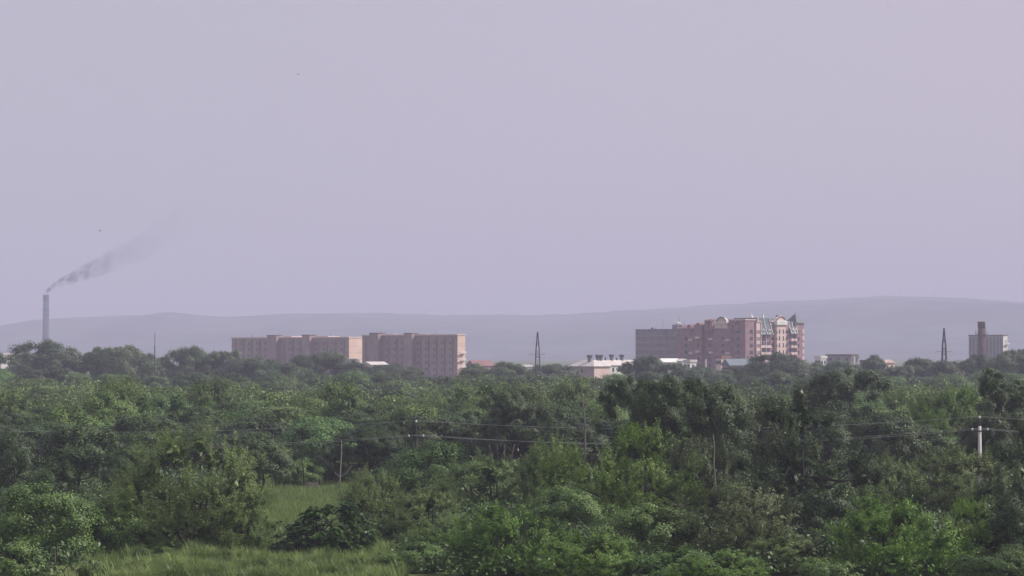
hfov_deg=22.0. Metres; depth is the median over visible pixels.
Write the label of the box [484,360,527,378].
skyline tree
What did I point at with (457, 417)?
woodland tree
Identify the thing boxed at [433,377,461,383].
round tree
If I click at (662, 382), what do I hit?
woodland tree
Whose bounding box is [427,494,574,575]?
shoot bush
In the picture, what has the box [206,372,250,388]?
round tree
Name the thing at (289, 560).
weed clump
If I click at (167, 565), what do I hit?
weed clump
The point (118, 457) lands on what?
broadleaf tree
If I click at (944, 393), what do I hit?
woodland tree
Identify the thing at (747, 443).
power line
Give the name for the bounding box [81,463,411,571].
meadow grass
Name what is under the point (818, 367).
skyline tree
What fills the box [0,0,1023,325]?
sky
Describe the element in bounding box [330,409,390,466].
woodland tree
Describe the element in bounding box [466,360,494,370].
brown roofed hall
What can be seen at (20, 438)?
woodland tree
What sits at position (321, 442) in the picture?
power line
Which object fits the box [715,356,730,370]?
stepped house
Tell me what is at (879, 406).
woodland tree
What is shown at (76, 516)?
broadleaf tree
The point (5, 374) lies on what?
round tree
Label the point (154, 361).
antenna mast
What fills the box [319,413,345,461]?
woodland tree
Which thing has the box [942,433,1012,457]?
woodland tree
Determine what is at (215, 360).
skyline tree
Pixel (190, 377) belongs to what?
round tree
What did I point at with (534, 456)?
broadleaf tree
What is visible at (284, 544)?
leaved bush
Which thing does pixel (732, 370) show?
skyline tree
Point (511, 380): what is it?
round tree
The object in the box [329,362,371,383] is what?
skyline tree
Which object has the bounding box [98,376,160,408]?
woodland tree
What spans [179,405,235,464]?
woodland tree
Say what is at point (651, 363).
skyline tree
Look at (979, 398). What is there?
woodland tree
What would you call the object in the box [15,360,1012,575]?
ground
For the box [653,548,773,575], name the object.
shoot bush
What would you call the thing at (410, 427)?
broadleaf tree
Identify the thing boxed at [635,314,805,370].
apartment house
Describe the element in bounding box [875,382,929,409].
woodland tree
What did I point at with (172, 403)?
woodland tree
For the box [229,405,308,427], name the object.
woodland tree
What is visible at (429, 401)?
woodland tree
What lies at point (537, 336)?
lattice mast
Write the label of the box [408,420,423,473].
utility pole
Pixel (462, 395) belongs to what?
woodland tree
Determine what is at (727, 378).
round tree
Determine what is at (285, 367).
skyline tree
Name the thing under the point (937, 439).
woodland tree
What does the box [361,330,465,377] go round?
apartment block
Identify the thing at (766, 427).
power line
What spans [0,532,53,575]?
leafy bush
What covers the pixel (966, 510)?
sunlit bush
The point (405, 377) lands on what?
skyline tree
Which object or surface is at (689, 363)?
white garage
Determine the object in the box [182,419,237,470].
woodland tree
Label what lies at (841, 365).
skyline tree
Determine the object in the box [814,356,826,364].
white block
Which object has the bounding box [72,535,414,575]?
tall grass
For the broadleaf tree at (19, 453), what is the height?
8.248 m
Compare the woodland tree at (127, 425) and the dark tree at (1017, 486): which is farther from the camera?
the woodland tree at (127, 425)
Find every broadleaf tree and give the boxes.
[0,428,54,507]
[0,477,110,564]
[27,458,89,522]
[36,421,127,487]
[81,495,155,553]
[95,440,163,491]
[221,432,297,491]
[331,419,410,479]
[374,436,488,510]
[377,406,438,479]
[508,423,599,515]
[642,433,740,528]
[737,395,791,469]
[790,366,898,463]
[844,448,929,518]
[956,410,1023,483]
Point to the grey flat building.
(842, 357)
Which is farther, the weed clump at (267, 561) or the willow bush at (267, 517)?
the willow bush at (267, 517)
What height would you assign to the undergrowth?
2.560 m
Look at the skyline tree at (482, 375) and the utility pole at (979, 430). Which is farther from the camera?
the skyline tree at (482, 375)
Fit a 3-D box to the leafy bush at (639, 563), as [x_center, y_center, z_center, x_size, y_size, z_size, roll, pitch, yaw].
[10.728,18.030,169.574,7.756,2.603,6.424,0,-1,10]
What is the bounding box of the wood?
[0,373,1023,409]
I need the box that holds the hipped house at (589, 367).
[569,355,609,380]
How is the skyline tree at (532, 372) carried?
on the ground at (899, 363)
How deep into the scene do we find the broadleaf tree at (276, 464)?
265.20 m
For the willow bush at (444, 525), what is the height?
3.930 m
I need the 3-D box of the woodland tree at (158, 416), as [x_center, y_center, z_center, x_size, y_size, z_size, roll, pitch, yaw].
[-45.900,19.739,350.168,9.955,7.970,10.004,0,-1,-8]
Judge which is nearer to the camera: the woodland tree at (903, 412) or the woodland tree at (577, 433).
the woodland tree at (577, 433)
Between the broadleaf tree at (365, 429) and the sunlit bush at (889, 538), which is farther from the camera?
the broadleaf tree at (365, 429)
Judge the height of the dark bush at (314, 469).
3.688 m
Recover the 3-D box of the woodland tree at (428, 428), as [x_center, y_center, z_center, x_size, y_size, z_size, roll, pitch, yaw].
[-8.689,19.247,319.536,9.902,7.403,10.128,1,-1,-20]
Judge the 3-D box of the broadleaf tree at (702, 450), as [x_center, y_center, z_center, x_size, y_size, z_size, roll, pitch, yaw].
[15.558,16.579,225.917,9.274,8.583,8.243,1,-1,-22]
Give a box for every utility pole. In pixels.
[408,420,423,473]
[971,416,988,487]
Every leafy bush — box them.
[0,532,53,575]
[119,542,177,559]
[377,541,454,573]
[582,501,703,569]
[619,546,735,575]
[797,554,862,575]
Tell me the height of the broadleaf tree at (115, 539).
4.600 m
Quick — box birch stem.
[336,440,350,486]
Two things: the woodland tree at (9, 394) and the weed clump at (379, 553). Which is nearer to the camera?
the weed clump at (379, 553)
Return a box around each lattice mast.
[534,332,546,375]
[935,328,949,360]
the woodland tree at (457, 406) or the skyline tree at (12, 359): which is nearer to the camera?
the woodland tree at (457, 406)
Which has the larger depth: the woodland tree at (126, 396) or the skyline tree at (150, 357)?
the skyline tree at (150, 357)
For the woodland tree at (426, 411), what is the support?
on the ground at (899, 363)
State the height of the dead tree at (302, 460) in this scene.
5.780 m
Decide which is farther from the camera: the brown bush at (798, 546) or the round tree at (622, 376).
the round tree at (622, 376)
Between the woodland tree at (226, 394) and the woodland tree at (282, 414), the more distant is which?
the woodland tree at (226, 394)
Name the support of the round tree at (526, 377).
on the ground at (899, 363)
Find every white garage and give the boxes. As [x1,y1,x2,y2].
[675,359,686,364]
[683,360,696,367]
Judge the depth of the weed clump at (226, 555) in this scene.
183.11 m
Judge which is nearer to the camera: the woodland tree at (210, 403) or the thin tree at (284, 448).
the thin tree at (284, 448)
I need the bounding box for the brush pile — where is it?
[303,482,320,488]
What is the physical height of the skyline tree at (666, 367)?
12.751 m
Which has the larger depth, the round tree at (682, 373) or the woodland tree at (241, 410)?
the round tree at (682, 373)
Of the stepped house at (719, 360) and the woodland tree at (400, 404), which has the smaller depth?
the woodland tree at (400, 404)
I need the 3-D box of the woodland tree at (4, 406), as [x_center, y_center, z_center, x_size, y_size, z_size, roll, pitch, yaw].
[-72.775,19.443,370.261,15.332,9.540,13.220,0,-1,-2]
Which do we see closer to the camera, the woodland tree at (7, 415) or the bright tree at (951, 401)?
the bright tree at (951, 401)
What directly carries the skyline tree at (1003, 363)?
on the ground at (899, 363)
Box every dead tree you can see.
[299,439,309,484]
[571,368,594,467]
[713,434,716,530]
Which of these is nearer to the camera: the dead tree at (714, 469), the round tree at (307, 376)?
the dead tree at (714, 469)
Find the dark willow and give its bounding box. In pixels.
[720,373,903,533]
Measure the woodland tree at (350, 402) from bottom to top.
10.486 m
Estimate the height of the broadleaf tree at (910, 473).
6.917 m
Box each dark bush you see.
[270,456,325,486]
[308,443,354,482]
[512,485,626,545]
[765,487,857,556]
[940,541,1023,575]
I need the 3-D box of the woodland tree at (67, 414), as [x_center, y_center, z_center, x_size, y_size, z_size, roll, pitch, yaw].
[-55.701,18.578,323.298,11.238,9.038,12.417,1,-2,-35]
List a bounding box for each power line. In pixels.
[9,420,415,431]
[155,435,402,447]
[184,436,406,448]
[415,428,971,443]
[428,416,978,428]
[429,428,986,444]
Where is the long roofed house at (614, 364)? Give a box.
[595,355,644,374]
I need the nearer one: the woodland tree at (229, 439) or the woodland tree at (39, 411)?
the woodland tree at (229, 439)
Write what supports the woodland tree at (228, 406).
on the ground at (899, 363)
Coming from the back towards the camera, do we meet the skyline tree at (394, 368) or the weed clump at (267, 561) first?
the skyline tree at (394, 368)
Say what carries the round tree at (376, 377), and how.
on the ground at (899, 363)
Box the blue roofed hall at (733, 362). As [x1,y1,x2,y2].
[721,359,749,369]
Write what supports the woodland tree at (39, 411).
on the ground at (899, 363)
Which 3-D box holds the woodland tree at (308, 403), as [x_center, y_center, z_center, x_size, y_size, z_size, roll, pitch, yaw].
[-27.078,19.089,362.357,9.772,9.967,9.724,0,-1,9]
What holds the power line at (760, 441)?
attached to the utility pole at (979, 430)
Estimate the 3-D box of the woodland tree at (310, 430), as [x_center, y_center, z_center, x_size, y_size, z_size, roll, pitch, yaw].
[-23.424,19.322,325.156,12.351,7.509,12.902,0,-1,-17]
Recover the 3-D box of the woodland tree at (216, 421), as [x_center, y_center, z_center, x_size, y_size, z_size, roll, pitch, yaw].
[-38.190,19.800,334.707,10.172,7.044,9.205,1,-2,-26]
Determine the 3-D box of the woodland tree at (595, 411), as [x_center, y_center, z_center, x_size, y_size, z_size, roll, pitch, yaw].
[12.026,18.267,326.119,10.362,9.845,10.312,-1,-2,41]
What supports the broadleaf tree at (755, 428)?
on the ground at (899, 363)
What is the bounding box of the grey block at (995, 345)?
[968,335,1009,361]
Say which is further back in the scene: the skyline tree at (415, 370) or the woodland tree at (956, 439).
the skyline tree at (415, 370)
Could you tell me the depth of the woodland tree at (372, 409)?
340.19 m
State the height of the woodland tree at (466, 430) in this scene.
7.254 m
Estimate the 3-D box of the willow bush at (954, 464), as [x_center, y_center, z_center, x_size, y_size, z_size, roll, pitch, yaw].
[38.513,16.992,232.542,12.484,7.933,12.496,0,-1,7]
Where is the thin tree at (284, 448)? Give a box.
[271,444,293,487]
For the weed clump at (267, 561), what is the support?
on the ground at (899, 363)
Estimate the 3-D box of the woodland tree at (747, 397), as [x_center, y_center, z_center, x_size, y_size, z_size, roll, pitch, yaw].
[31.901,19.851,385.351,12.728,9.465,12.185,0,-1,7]
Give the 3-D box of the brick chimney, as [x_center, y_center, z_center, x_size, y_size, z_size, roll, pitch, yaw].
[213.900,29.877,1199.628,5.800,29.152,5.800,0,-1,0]
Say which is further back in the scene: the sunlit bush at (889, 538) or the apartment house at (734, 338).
the apartment house at (734, 338)
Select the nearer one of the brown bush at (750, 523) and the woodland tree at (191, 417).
the brown bush at (750, 523)
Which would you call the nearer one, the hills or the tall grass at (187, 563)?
the tall grass at (187, 563)
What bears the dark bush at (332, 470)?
on the ground at (899, 363)
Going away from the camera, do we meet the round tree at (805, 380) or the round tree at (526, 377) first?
the round tree at (526, 377)
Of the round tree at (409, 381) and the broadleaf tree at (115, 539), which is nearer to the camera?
the broadleaf tree at (115, 539)
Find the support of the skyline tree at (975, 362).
on the ground at (899, 363)
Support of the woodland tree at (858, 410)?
on the ground at (899, 363)
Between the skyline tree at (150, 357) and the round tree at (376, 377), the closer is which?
the round tree at (376, 377)
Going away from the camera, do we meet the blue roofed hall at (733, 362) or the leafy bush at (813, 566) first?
the leafy bush at (813, 566)
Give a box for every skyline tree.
[0,338,87,374]
[0,351,43,369]
[77,346,102,380]
[89,342,160,381]
[132,352,167,382]
[158,354,181,378]
[166,345,209,382]
[196,348,241,375]
[217,356,281,380]
[250,359,306,381]
[288,350,366,379]
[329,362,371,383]
[363,363,417,377]
[363,366,389,376]
[401,374,436,380]
[405,366,425,376]
[456,362,486,378]
[471,372,499,377]
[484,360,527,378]
[525,369,546,376]
[531,363,579,378]
[564,374,586,381]
[616,361,640,377]
[631,354,669,378]
[656,361,692,373]
[690,365,720,377]
[719,365,742,383]
[733,361,775,384]
[738,351,816,380]
[807,362,824,376]
[819,359,862,375]
[858,353,886,374]
[878,365,914,377]
[896,357,940,376]
[924,360,964,377]
[957,354,994,378]
[983,350,1023,378]
[998,347,1023,369]
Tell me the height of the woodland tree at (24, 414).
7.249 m
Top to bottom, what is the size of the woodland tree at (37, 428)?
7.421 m
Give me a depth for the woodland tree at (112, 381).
399.95 m
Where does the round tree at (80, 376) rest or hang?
on the ground at (899, 363)
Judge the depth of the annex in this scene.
1173.57 m
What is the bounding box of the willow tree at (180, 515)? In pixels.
[91,412,278,551]
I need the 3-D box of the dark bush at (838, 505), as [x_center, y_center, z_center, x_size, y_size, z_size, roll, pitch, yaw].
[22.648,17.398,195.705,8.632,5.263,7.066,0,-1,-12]
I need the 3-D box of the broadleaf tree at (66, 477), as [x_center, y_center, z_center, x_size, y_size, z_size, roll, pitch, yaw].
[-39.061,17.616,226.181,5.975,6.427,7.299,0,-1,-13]
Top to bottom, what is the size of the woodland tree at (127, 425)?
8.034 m
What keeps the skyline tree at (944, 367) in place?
on the ground at (899, 363)
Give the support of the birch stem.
on the ground at (899, 363)
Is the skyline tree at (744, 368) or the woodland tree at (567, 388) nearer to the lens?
the woodland tree at (567, 388)
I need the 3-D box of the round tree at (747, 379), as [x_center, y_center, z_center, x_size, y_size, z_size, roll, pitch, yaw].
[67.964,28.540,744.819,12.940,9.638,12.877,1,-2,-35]
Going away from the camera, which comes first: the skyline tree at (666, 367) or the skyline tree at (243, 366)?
the skyline tree at (666, 367)
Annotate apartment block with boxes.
[231,333,361,376]
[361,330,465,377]
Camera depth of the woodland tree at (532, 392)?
367.14 m
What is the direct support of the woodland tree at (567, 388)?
on the ground at (899, 363)
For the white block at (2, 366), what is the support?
on the ground at (899, 363)
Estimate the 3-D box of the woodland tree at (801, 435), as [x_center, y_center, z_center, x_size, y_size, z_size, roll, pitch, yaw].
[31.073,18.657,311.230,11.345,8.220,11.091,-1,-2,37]
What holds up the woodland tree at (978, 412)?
on the ground at (899, 363)
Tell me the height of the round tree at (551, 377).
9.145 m
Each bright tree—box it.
[531,417,711,533]
[901,378,983,475]
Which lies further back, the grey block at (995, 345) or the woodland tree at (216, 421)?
the grey block at (995, 345)
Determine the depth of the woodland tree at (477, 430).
314.82 m
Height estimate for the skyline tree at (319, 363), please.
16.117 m
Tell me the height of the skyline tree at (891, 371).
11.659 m
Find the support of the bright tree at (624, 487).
on the ground at (899, 363)
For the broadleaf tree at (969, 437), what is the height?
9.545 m
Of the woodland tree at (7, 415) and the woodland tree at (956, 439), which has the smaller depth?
the woodland tree at (956, 439)
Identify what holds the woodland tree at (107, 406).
on the ground at (899, 363)
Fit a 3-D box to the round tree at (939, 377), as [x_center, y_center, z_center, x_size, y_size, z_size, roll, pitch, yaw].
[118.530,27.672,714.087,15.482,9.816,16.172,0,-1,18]
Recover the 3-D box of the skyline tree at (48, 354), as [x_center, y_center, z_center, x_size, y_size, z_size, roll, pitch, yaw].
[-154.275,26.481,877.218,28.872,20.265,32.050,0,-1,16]
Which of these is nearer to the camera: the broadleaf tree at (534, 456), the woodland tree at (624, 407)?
the broadleaf tree at (534, 456)
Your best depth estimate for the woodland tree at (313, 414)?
354.44 m
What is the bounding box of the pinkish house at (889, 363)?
[884,360,894,367]
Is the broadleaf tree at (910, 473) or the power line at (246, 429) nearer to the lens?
the broadleaf tree at (910, 473)
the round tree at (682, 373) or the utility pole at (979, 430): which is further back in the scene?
the round tree at (682, 373)
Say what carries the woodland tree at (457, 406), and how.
on the ground at (899, 363)
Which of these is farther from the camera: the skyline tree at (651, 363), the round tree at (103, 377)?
the skyline tree at (651, 363)
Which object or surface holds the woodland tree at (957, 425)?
on the ground at (899, 363)
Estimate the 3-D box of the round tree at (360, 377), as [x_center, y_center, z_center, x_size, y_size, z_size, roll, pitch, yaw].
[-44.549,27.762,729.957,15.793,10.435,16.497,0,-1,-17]
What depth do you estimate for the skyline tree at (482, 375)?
839.36 m
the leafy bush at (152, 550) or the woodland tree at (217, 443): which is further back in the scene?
the woodland tree at (217, 443)
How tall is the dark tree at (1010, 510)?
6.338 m
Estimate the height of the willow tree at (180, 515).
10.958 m
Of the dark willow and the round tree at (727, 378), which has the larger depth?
the round tree at (727, 378)
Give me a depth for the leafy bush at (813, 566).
164.40 m
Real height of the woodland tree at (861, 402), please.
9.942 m
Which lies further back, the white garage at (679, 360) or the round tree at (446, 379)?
the white garage at (679, 360)
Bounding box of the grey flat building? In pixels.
[825,354,858,364]
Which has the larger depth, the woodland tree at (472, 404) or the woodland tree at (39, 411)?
the woodland tree at (39, 411)
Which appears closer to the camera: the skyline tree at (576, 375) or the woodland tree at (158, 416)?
the woodland tree at (158, 416)
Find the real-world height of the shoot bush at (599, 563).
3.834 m
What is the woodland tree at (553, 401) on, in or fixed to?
on the ground at (899, 363)
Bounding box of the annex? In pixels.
[343,359,360,366]
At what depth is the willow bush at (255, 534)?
194.59 m
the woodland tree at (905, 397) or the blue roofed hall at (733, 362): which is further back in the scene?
the blue roofed hall at (733, 362)
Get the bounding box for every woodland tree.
[0,382,39,411]
[0,396,31,413]
[0,407,28,426]
[0,424,37,461]
[6,403,62,417]
[8,417,71,458]
[12,411,32,417]
[26,402,103,440]
[35,423,112,478]
[65,398,84,408]
[74,387,143,425]
[77,381,164,417]
[78,368,146,403]
[90,422,132,448]
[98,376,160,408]
[100,412,191,460]
[134,418,191,431]
[137,387,193,415]
[152,409,187,465]
[157,407,232,425]
[157,430,230,466]
[179,398,213,410]
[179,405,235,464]
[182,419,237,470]
[183,374,249,408]
[188,418,224,460]
[210,426,298,458]
[211,399,257,411]
[222,396,274,419]
[222,413,292,446]
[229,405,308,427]
[279,415,359,460]
[280,428,314,456]
[288,394,331,459]
[290,405,322,457]
[307,378,387,409]
[318,389,377,464]
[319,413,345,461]
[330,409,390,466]
[332,403,400,437]
[372,402,439,454]
[380,411,461,453]
[384,400,428,408]
[413,394,454,409]
[418,406,453,419]
[420,417,458,435]
[425,373,502,410]
[429,419,512,463]
[443,398,493,414]
[447,408,490,419]
[449,410,488,459]
[451,394,495,415]
[458,424,525,464]
[493,375,555,412]
[517,402,590,457]
[524,417,617,463]
[531,396,573,411]
[537,398,588,429]
[546,370,602,405]
[577,418,660,461]
[579,399,629,460]
[618,404,681,416]
[634,374,688,405]
[674,394,708,419]
[674,417,736,462]
[735,394,757,401]
[742,413,808,467]
[796,408,867,476]
[818,407,874,469]
[827,417,866,460]
[847,406,862,414]
[851,394,893,408]
[855,401,890,463]
[860,387,915,408]
[865,405,919,432]
[873,417,956,465]
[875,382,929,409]
[906,382,977,417]
[910,412,964,434]
[924,436,1017,470]
[932,385,965,400]
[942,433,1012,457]
[947,387,989,419]
[959,410,1023,427]
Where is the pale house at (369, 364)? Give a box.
[364,362,387,367]
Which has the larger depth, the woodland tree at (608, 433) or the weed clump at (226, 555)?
the woodland tree at (608, 433)
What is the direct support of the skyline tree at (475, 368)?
on the ground at (899, 363)
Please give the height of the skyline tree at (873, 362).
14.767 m
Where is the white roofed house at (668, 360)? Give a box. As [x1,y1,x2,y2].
[658,358,677,372]
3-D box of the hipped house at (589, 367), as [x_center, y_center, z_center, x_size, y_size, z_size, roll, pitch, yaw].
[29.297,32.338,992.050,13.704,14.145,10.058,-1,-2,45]
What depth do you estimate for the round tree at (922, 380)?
750.31 m
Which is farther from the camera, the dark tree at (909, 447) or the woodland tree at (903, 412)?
the woodland tree at (903, 412)
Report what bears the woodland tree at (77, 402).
on the ground at (899, 363)
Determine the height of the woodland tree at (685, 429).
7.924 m
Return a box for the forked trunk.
[488,444,514,478]
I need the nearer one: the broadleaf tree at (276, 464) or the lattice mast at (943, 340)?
the broadleaf tree at (276, 464)
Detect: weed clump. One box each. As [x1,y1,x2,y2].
[158,561,176,569]
[219,549,233,560]
[233,565,259,571]
[250,557,281,567]
[287,550,313,565]
[348,557,368,564]
[371,549,393,559]
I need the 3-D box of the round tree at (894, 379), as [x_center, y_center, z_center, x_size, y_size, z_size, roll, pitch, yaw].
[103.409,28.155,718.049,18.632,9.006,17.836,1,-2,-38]
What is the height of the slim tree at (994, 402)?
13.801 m
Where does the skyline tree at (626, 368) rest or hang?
on the ground at (899, 363)
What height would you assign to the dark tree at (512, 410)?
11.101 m
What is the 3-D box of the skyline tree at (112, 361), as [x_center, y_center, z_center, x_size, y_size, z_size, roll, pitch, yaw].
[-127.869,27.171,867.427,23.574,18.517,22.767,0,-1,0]
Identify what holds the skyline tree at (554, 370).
on the ground at (899, 363)
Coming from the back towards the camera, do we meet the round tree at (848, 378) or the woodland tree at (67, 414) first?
the round tree at (848, 378)
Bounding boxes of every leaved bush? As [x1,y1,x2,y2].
[267,534,313,552]
[285,500,378,553]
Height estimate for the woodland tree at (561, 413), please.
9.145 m
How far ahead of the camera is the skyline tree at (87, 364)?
875.62 m
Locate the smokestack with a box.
[42,295,49,342]
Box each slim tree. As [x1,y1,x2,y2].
[974,365,1008,483]
[998,378,1023,472]
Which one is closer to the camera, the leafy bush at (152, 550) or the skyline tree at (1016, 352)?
the leafy bush at (152, 550)
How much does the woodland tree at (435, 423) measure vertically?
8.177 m
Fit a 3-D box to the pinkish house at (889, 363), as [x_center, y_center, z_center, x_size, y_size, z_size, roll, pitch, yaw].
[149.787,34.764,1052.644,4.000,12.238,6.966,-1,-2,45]
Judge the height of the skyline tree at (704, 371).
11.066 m
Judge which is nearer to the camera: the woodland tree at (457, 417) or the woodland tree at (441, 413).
the woodland tree at (457, 417)
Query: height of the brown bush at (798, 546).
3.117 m
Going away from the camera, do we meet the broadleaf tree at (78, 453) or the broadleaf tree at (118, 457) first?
the broadleaf tree at (118, 457)
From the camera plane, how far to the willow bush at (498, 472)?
237.77 m
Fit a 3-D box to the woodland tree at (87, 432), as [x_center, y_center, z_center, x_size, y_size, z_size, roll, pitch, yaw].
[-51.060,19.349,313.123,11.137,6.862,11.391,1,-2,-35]
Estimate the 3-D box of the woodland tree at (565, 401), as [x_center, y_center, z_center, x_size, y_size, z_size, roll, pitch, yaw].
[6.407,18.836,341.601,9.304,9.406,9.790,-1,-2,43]
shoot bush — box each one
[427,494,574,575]
[515,529,649,575]
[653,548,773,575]
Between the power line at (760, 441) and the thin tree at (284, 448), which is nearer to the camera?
the power line at (760, 441)
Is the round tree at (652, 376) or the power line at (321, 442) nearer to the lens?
the power line at (321, 442)
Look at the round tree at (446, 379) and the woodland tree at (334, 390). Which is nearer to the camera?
the woodland tree at (334, 390)
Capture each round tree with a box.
[0,370,17,381]
[13,367,71,381]
[46,371,92,383]
[92,374,141,384]
[138,375,173,387]
[170,371,220,386]
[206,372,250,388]
[251,369,306,390]
[295,373,330,387]
[324,371,373,387]
[361,372,404,383]
[403,379,429,394]
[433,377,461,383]
[458,376,520,386]
[507,372,537,382]
[535,375,561,381]
[600,373,637,383]
[627,371,682,385]
[671,368,707,383]
[700,372,744,384]
[735,373,765,387]
[758,370,802,388]
[801,377,812,384]
[831,372,867,384]
[869,376,914,384]
[896,374,932,383]
[927,372,970,388]
[965,368,1002,386]
[1003,369,1023,382]
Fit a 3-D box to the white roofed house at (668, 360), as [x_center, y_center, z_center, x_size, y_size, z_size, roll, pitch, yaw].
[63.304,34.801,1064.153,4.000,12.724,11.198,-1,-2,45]
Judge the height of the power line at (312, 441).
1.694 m
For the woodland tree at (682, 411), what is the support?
on the ground at (899, 363)
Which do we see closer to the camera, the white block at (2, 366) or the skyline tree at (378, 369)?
the skyline tree at (378, 369)
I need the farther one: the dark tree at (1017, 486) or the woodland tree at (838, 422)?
the woodland tree at (838, 422)
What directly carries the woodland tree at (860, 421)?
on the ground at (899, 363)
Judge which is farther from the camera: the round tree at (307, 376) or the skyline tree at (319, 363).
the skyline tree at (319, 363)
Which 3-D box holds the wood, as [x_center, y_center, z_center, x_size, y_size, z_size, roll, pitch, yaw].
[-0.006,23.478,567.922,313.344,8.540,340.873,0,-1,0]
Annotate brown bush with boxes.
[661,482,803,558]
[722,531,825,575]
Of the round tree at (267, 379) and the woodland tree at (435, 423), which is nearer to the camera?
the woodland tree at (435, 423)
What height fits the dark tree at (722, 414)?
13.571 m
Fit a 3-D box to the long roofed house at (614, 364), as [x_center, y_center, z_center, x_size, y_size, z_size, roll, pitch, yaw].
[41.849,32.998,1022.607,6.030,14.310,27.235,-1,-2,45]
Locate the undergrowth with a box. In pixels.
[0,455,1023,575]
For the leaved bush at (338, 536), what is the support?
on the ground at (899, 363)
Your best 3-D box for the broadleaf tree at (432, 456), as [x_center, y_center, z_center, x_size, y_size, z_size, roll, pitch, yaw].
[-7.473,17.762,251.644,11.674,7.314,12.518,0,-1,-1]
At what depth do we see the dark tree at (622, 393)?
239.22 m
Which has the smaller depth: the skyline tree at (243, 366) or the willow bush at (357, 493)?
the willow bush at (357, 493)
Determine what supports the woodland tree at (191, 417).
on the ground at (899, 363)
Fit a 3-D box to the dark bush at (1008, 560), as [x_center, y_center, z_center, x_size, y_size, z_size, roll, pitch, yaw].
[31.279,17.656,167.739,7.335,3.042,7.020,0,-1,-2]
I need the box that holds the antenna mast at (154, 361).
[154,346,154,376]
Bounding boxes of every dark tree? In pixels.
[475,388,553,474]
[593,373,681,501]
[631,372,756,475]
[844,409,934,492]
[957,415,1023,552]
[971,488,1023,572]
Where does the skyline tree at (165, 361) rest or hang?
on the ground at (899, 363)
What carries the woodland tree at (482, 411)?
on the ground at (899, 363)
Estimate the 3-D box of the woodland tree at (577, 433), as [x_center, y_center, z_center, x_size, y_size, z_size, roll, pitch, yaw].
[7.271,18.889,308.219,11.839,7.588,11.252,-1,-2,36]
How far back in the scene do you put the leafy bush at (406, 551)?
178.12 m
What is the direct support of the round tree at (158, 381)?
on the ground at (899, 363)
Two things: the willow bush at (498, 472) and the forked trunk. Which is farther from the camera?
the forked trunk
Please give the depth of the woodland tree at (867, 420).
327.00 m
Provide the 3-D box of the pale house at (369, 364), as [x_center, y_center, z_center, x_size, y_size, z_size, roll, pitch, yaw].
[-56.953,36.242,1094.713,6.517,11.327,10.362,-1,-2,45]
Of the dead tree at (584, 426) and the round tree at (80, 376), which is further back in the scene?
the round tree at (80, 376)
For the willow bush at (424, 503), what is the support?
on the ground at (899, 363)
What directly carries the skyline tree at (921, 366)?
on the ground at (899, 363)
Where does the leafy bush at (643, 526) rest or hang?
on the ground at (899, 363)
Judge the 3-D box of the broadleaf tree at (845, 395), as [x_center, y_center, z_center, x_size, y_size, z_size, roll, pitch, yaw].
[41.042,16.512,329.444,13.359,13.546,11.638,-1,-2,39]
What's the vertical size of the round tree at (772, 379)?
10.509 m
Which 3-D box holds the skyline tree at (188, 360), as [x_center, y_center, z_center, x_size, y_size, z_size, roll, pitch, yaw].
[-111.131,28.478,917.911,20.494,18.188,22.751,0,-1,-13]
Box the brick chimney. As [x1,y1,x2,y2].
[975,322,987,354]
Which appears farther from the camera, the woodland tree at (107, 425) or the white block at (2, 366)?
the white block at (2, 366)
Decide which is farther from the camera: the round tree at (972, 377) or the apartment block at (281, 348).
the apartment block at (281, 348)
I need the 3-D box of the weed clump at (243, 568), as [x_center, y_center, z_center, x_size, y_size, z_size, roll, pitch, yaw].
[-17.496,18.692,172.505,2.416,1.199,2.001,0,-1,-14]
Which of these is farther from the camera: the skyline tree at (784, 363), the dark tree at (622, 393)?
the skyline tree at (784, 363)
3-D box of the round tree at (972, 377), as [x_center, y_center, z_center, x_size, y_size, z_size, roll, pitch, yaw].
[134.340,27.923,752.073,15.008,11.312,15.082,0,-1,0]
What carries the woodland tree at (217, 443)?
on the ground at (899, 363)
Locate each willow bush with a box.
[205,509,272,551]
[237,508,281,540]
[329,465,418,527]
[367,480,466,540]
[391,509,475,555]
[415,446,534,518]
[888,436,1010,522]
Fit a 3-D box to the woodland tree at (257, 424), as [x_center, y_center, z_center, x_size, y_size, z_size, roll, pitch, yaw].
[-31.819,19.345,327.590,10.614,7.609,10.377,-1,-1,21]
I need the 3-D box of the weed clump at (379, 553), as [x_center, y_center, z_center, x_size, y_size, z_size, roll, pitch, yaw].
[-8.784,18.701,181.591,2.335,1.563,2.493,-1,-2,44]
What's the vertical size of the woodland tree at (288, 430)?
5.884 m
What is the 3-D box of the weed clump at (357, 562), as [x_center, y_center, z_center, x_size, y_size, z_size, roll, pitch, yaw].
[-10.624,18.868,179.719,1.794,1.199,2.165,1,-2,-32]
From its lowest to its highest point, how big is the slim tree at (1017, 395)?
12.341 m
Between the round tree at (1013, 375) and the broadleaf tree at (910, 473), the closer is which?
the broadleaf tree at (910, 473)
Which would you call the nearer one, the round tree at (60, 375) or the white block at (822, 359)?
the round tree at (60, 375)
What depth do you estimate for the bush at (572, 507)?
202.95 m
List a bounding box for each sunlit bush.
[809,484,978,575]
[904,496,1022,575]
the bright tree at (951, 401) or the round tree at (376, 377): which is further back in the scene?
the round tree at (376, 377)
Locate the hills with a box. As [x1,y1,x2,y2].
[0,296,1023,359]
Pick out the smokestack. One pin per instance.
(45, 331)
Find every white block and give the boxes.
[0,353,13,369]
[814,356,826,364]
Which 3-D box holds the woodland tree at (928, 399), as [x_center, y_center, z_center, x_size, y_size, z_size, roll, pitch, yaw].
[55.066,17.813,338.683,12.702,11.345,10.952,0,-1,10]
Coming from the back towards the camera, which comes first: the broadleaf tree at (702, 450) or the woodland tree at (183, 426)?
the woodland tree at (183, 426)

